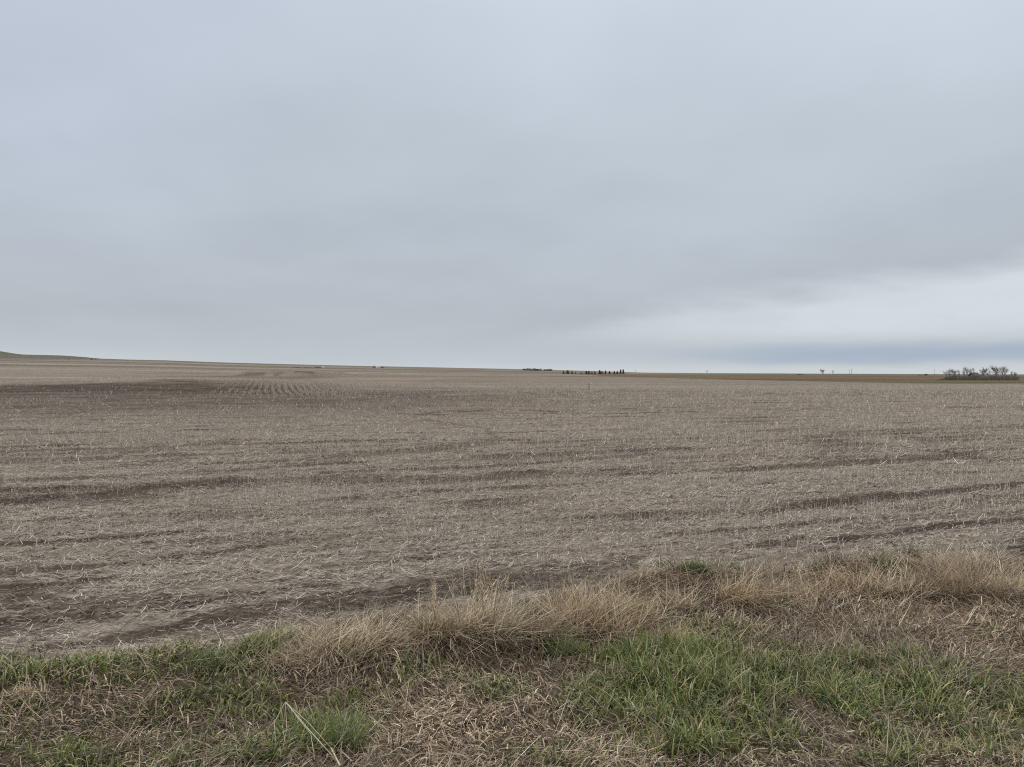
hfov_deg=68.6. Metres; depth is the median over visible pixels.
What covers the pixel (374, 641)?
dry grass clump
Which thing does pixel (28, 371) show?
stubble field
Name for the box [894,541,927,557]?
grass tuft
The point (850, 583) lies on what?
dry grass clump
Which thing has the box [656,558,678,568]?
grass tuft
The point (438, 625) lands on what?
dry grass clump
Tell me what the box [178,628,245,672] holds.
grass tuft
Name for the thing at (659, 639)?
dry grass clump
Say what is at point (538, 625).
dry grass clump
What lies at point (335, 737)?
grass tuft
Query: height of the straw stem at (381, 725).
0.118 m
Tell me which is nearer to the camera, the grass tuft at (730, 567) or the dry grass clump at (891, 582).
the dry grass clump at (891, 582)
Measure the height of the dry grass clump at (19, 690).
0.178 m
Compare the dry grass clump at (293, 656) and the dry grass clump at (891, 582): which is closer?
the dry grass clump at (293, 656)
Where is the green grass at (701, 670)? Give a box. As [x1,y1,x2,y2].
[0,610,1023,766]
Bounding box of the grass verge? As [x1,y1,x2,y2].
[0,560,1023,766]
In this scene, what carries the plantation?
on the stubble field
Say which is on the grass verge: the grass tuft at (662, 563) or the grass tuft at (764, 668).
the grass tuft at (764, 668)
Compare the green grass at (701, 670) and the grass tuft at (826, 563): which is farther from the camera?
the grass tuft at (826, 563)
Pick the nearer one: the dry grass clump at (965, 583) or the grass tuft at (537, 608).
the grass tuft at (537, 608)
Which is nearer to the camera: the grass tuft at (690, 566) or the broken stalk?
the broken stalk
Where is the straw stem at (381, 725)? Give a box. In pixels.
[368,715,393,739]
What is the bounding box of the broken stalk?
[274,702,339,765]
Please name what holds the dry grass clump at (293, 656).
on the grass verge
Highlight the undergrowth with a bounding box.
[938,375,1021,379]
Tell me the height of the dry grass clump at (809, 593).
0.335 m
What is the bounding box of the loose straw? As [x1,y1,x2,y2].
[0,383,1023,658]
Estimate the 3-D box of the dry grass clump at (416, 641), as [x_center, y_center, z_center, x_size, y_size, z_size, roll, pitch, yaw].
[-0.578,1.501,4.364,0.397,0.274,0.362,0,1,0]
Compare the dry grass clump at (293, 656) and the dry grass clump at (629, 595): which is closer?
the dry grass clump at (293, 656)
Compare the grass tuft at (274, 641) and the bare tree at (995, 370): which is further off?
the bare tree at (995, 370)
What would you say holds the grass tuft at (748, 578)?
on the grass verge
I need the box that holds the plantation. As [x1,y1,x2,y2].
[523,368,552,370]
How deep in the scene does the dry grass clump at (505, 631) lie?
4.51 m
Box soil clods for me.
[0,437,1023,657]
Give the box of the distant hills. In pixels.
[0,351,1023,374]
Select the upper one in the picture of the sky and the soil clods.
the sky
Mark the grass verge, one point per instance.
(319, 704)
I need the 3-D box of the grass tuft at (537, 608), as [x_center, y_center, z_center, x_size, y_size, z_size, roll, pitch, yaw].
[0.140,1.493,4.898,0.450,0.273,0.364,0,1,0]
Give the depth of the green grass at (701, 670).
3.85 m
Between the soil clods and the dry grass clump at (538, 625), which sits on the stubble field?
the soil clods
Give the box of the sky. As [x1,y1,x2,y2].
[0,0,1023,373]
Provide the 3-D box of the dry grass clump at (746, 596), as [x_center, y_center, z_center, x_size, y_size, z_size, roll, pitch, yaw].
[1.706,1.461,5.343,0.850,0.473,0.762,0,1,0]
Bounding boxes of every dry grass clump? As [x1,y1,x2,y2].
[0,675,62,715]
[242,638,340,678]
[286,602,429,675]
[375,569,512,679]
[379,618,442,656]
[411,563,568,661]
[492,594,602,656]
[504,563,681,648]
[570,567,696,633]
[641,613,708,642]
[645,570,712,618]
[693,554,804,625]
[753,568,847,610]
[795,550,882,597]
[835,549,949,605]
[871,529,1023,609]
[968,551,1023,604]
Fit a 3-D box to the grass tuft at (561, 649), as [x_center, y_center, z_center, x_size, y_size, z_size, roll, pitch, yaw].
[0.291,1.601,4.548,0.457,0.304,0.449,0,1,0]
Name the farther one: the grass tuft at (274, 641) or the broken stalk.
the grass tuft at (274, 641)
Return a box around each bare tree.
[962,367,969,376]
[989,366,1001,376]
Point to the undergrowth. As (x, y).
(975, 377)
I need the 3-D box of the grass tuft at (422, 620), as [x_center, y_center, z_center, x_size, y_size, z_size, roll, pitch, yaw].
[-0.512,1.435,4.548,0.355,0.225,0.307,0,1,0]
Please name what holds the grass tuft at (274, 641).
on the grass verge
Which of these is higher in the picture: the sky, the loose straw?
the sky
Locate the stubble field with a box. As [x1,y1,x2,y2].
[0,359,1023,657]
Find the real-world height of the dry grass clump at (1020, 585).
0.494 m
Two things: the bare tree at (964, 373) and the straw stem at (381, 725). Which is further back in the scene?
the bare tree at (964, 373)
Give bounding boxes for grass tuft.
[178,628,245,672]
[241,628,304,656]
[273,684,393,760]
[399,603,443,635]
[502,594,549,628]
[525,619,591,664]
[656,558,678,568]
[671,555,717,576]
[704,553,749,570]
[737,653,793,683]
[738,571,769,590]
[801,551,853,571]
[865,542,908,569]
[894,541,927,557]
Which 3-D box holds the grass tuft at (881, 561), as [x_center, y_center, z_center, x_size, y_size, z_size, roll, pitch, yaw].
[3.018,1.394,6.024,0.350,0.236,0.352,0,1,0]
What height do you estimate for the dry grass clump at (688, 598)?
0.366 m
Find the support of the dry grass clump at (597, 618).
on the grass verge

